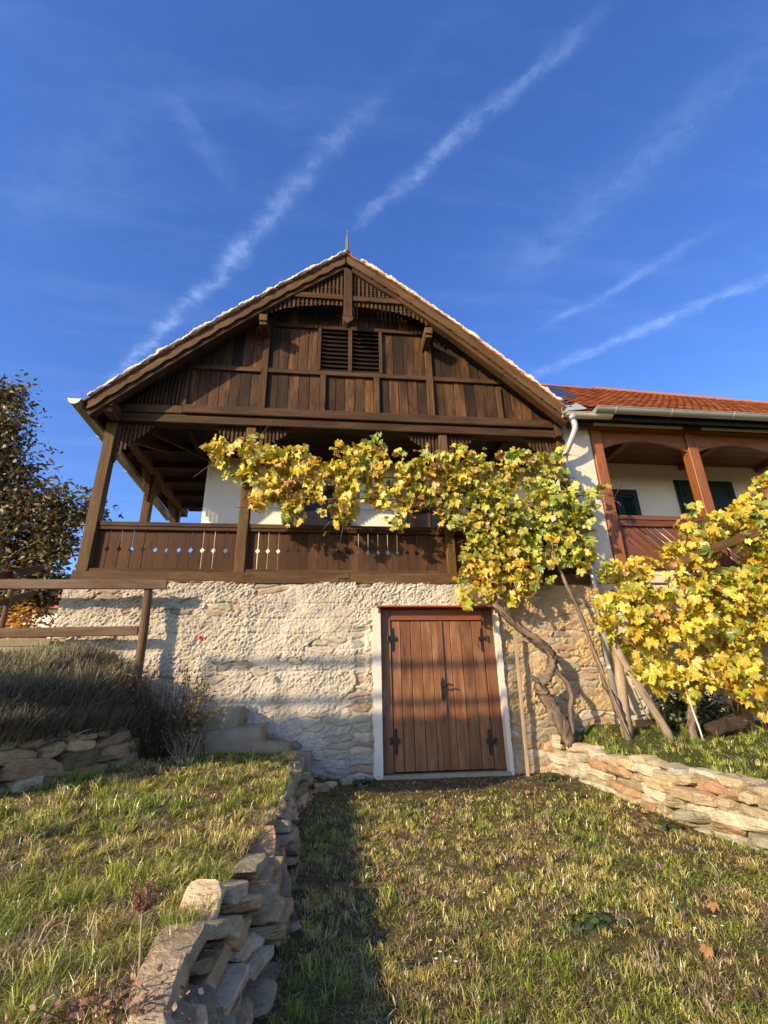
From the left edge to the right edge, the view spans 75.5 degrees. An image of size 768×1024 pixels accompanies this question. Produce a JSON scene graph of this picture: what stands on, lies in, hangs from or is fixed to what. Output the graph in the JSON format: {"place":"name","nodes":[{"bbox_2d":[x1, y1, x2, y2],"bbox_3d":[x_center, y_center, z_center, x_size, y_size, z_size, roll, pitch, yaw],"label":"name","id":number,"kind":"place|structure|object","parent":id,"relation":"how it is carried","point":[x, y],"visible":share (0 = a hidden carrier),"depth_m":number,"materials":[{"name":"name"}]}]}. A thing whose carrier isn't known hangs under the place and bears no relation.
{"place":"outdoors","nodes":[
{"label":"outdoors","id":0,"kind":"place"},
{"bbox_2d":[0,748,297,1023],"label":"lawn","id":1,"kind":"structure","parent":0,"point":[161,809],"depth_m":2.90,"materials":[{"name":"plant"}]},
{"bbox_2d":[0,713,158,794],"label":"terrace wall","id":2,"kind":"structure","parent":1,"relation":"on","point":[23,765],"depth_m":4.63,"materials":[{"name":"stone"}]},
{"bbox_2d":[0,639,168,746],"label":"lavender bush","id":3,"kind":"object","parent":2,"relation":"on","point":[81,689],"visible":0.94,"depth_m":5.16,"materials":[{"name":"green plant"}]},
{"bbox_2d":[0,957,203,1023],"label":"withered plant","id":4,"kind":"object","parent":1,"relation":"on","point":[79,1013],"visible":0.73,"depth_m":1.49,"materials":[{"name":"brown plant"}]},
{"bbox_2d":[129,863,174,974],"bbox_3d":[-0.832,1.448,1.711,0.126,0.387,0.146,-17,-26,34],"label":"dried flower stalk","id":5,"kind":"object","parent":1,"relation":"on","point":[142,907],"visible":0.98,"depth_m":1.73,"materials":[{"name":"brown plant"}]},
{"bbox_2d":[127,665,202,760],"bbox_3d":[-2.623,2.353,5.838,0.814,1.053,0.814,1,-22,-6],"label":"dry shrub","id":6,"kind":"object","parent":1,"relation":"on","point":[154,744],"visible":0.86,"depth_m":5.71,"materials":[{"name":"brown plant"}]},
{"bbox_2d":[160,727,210,760],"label":"dry stalks","id":7,"kind":"object","parent":1,"relation":"on","point":[190,754],"visible":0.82,"depth_m":5.63,"materials":[{"name":"brown plant"}]},
{"bbox_2d":[166,634,216,751],"bbox_3d":[-2.338,2.219,6.131,0.540,1.375,0.631,1,-22,-6],"label":"rose bush","id":8,"kind":"object","parent":1,"relation":"on","point":[193,722],"visible":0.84,"depth_m":6.09,"materials":[{"name":"green plant"}]},
{"bbox_2d":[0,0,767,578],"label":"sky","id":9,"kind":"structure","parent":0,"point":[580,186],"materials":[{"name":"blue"}]},
{"bbox_2d":[252,771,767,1023],"bbox_3d":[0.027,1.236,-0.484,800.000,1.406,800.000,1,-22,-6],"label":"ground","id":10,"kind":"structure","parent":0,"point":[569,788],"depth_m":2.98,"materials":[{"name":"green plant"}]},
{"bbox_2d":[0,589,60,637],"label":"distant house","id":11,"kind":"structure","parent":10,"relation":"on","point":[55,610],"depth_m":27.81,"materials":[{"name":"white paint"}]},
{"bbox_2d":[0,369,123,626],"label":"autumn tree","id":12,"kind":"object","parent":10,"relation":"on","point":[45,539],"visible":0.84,"depth_m":12.76,"materials":[{"name":"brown plant"}]},
{"bbox_2d":[90,751,316,1023],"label":"retaining wall","id":13,"kind":"structure","parent":10,"relation":"on","point":[234,977],"depth_m":2.14,"materials":[{"name":"stone"}]},
{"bbox_2d":[166,705,311,772],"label":"cellar steps","id":14,"kind":"structure","parent":10,"relation":"on","point":[228,729],"depth_m":6.17,"materials":[{"name":"concrete"}]},
{"bbox_2d":[312,783,329,791],"bbox_3d":[-0.753,3.286,5.916,0.213,0.109,0.146,13,-26,-33],"label":"fallen stone","id":15,"kind":"object","parent":10,"relation":"on","point":[321,787],"visible":0.85,"depth_m":5.87,"materials":[{"name":"grey stone"}]},
{"bbox_2d":[324,781,336,788],"bbox_3d":[-0.657,3.363,6.106,0.150,0.086,0.131,11,-25,-29],"label":"fallen stone","id":16,"kind":"object","parent":10,"relation":"on","point":[332,784],"visible":0.63,"depth_m":6.07,"materials":[{"name":"grey stone"}]},
{"bbox_2d":[49,231,617,779],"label":"gable house","id":17,"kind":"structure","parent":10,"relation":"on","point":[367,647],"depth_m":7.76,"materials":[{"name":"brown wood"}]},
{"bbox_2d":[282,485,350,569],"bbox_3d":[-1.268,0.505,9.304,1.280,2.200,0.043,1,-22,-6],"label":"balcony door","id":18,"kind":"structure","parent":17,"relation":"in","point":[313,518],"depth_m":9.48,"materials":[{"name":"brown wood"}]},
{"bbox_2d":[402,492,454,557],"bbox_3d":[0.882,0.225,9.670,1.060,1.360,0.048,1,-22,-6],"label":"window","id":19,"kind":"structure","parent":17,"relation":"in","point":[425,518],"depth_m":9.69,"materials":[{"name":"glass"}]},
{"bbox_2d":[376,605,511,779],"bbox_3d":[0.828,2.573,7.162,1.860,2.402,0.265,1,-22,-6],"label":"cellar door","id":20,"kind":"structure","parent":17,"relation":"in","point":[436,620],"depth_m":7.19,"materials":[{"name":"brown wood"}]},
{"bbox_2d":[339,777,354,785],"bbox_3d":[-0.474,3.439,6.320,0.185,0.094,0.146,12,-25,-30],"label":"fallen stone","id":21,"kind":"object","parent":10,"relation":"on","point":[345,781],"visible":0.85,"depth_m":6.27,"materials":[{"name":"grey stone"}]},
{"bbox_2d":[339,776,384,787],"bbox_3d":[-0.289,3.423,6.294,0.568,0.144,0.434,1,-22,-6],"label":"weed","id":22,"kind":"object","parent":10,"relation":"on","point":[361,784],"visible":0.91,"depth_m":6.24,"materials":[{"name":"green plant"}]},
{"bbox_2d":[513,632,529,776],"bbox_3d":[1.949,2.700,7.054,0.103,1.941,0.050,10,-24,-27],"label":"wooden stake","id":23,"kind":"object","parent":10,"relation":"on","point":[521,706],"visible":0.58,"depth_m":7.02,"materials":[{"name":"brown wood"}]},
{"bbox_2d":[521,772,565,782],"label":"weed","id":24,"kind":"object","parent":10,"relation":"on","point":[547,778],"visible":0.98,"depth_m":6.40,"materials":[{"name":"green plant"}]},
{"bbox_2d":[566,905,626,933],"bbox_3d":[1.192,2.341,2.857,0.326,0.108,0.271,1,-22,-6],"label":"weed","id":25,"kind":"object","parent":10,"relation":"on","point":[591,919],"visible":0.97,"depth_m":2.79,"materials":[{"name":"green plant"}]},
{"bbox_2d":[531,384,767,723],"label":"white wing","id":26,"kind":"structure","parent":10,"relation":"on","point":[663,457],"depth_m":9.29,"materials":[{"name":"white paint"}]},
{"bbox_2d":[612,489,647,544],"bbox_3d":[4.916,0.085,10.250,0.900,1.220,0.072,1,-22,-6],"label":"window","id":27,"kind":"structure","parent":26,"relation":"in","point":[629,504],"depth_m":10.36,"materials":[{"name":"green paint"}]},
{"bbox_2d":[673,480,736,517],"bbox_3d":[6.951,0.009,10.524,1.360,1.480,0.072,1,-22,-6],"label":"window","id":28,"kind":"structure","parent":26,"relation":"in","point":[722,492],"depth_m":10.66,"materials":[{"name":"green paint"}]},
{"bbox_2d":[663,523,767,571],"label":"timber brace","id":29,"kind":"object","parent":26,"relation":"attached to","point":[729,542],"visible":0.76,"depth_m":7.39,"materials":[{"name":"brown wood"}]},
{"bbox_2d":[548,739,767,855],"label":"retaining wall","id":30,"kind":"structure","parent":10,"relation":"on","point":[733,806],"depth_m":4.68,"materials":[{"name":"stone"}]},
{"bbox_2d":[194,418,622,745],"bbox_3d":[0.531,0.855,7.449,6.844,4.914,0.751,1,-22,-6],"label":"grapevine","id":31,"kind":"object","parent":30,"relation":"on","point":[418,488],"visible":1,"depth_m":7.75,"materials":[{"name":"yellow plant"}]},
{"bbox_2d":[658,821,693,832],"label":"weed","id":32,"kind":"object","parent":10,"relation":"on","point":[672,825],"visible":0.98,"depth_m":4.45,"materials":[{"name":"green plant"}]},
{"bbox_2d":[699,943,713,960],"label":"fallen leaf","id":33,"kind":"object","parent":10,"relation":"on","point":[704,948],"visible":0.97,"depth_m":2.50,"materials":[{"name":"orange plant"}]},
{"bbox_2d":[707,901,719,912],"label":"fallen leaf","id":34,"kind":"object","parent":10,"relation":"on","point":[714,905],"visible":1,"depth_m":2.98,"materials":[{"name":"orange plant"}]},
{"bbox_2d":[575,717,767,785],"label":"lawn","id":35,"kind":"structure","parent":0,"point":[657,743],"depth_m":6.22,"materials":[{"name":"plant"}]},
{"bbox_2d":[550,539,631,740],"bbox_3d":[2.896,1.720,7.105,0.282,2.943,0.664,18,-29,-40],"label":"wooden pole","id":36,"kind":"object","parent":35,"relation":"on","point":[615,702],"visible":0.95,"depth_m":6.85,"materials":[{"name":"brown wood"}]},
{"bbox_2d":[609,619,632,737],"bbox_3d":[3.259,2.289,6.846,0.234,1.621,0.159,1,-22,-6],"label":"trellis post","id":37,"kind":"object","parent":35,"relation":"on","point":[621,686],"visible":0.62,"depth_m":6.75,"materials":[{"name":"brown wood"}]},
{"bbox_2d":[632,719,655,726],"bbox_3d":[3.728,3.050,7.136,0.327,0.128,0.180,1,-22,-6],"label":"edging stone","id":38,"kind":"object","parent":35,"relation":"on","point":[641,722],"visible":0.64,"depth_m":7.07,"materials":[{"name":"beige stone"}]},
{"bbox_2d":[613,648,675,741],"bbox_3d":[3.455,2.428,6.613,0.594,1.199,0.120,-1,-21,0],"label":"wooden prop","id":39,"kind":"object","parent":35,"relation":"on","point":[653,709],"visible":0.94,"depth_m":6.55,"materials":[{"name":"brown wood"}]},
{"bbox_2d":[578,470,767,738],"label":"grapevine","id":40,"kind":"object","parent":35,"relation":"on","point":[698,594],"visible":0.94,"depth_m":7.04,"materials":[{"name":"yellow plant"}]},
{"bbox_2d":[684,687,703,739],"bbox_3d":[4.100,2.546,6.661,0.150,0.952,0.037,-2,-21,2],"label":"white rod","id":41,"kind":"object","parent":35,"relation":"on","point":[695,717],"visible":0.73,"depth_m":6.58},
{"bbox_2d":[637,689,753,729],"bbox_3d":[4.483,2.840,7.182,1.556,0.629,0.567,1,-22,-6],"label":"green shrub","id":42,"kind":"object","parent":35,"relation":"on","point":[677,711],"visible":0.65,"depth_m":7.09,"materials":[{"name":"green plant"}]},
{"bbox_2d":[700,714,748,737],"bbox_3d":[4.594,2.915,6.699,0.659,0.331,0.286,3,-22,-11],"label":"old log","id":43,"kind":"object","parent":35,"relation":"on","point":[726,726],"visible":0.88,"depth_m":6.62,"materials":[{"name":"wood"}]},
{"bbox_2d":[713,604,755,724],"bbox_3d":[5.308,2.118,7.686,0.180,2.250,0.140,1,-22,-6],"label":"veranda support","id":44,"kind":"object","parent":35,"relation":"on","point":[746,714],"visible":0.02,"depth_m":7.31,"materials":[{"name":"orange wood"}]},
{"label":"upper terrace","id":45,"kind":"structure","parent":0,"visible":0},
{"bbox_2d":[0,638,50,653],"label":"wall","id":46,"kind":"structure","parent":45,"relation":"on","point":[17,643],"depth_m":6.84,"materials":[{"name":"stone"}]},
{"bbox_2d":[0,565,40,638],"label":"stair rail","id":47,"kind":"object","parent":46,"relation":"on","point":[8,599],"visible":0.98,"depth_m":8.02,"materials":[{"name":"brown wood"}]},
{"bbox_2d":[2,600,56,638],"bbox_3d":[-8.498,2.791,11.498,1.758,1.536,1.282,1,-22,-6],"label":"orange shrub","id":48,"kind":"object","parent":45,"relation":"on","point":[18,624],"visible":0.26,"depth_m":11.58,"materials":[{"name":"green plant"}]},
{"bbox_2d":[0,579,167,679],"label":"handrail fence","id":49,"kind":"object","parent":45,"relation":"on","point":[148,586],"visible":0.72,"depth_m":6.75,"materials":[{"name":"brown wood"}]}
]}

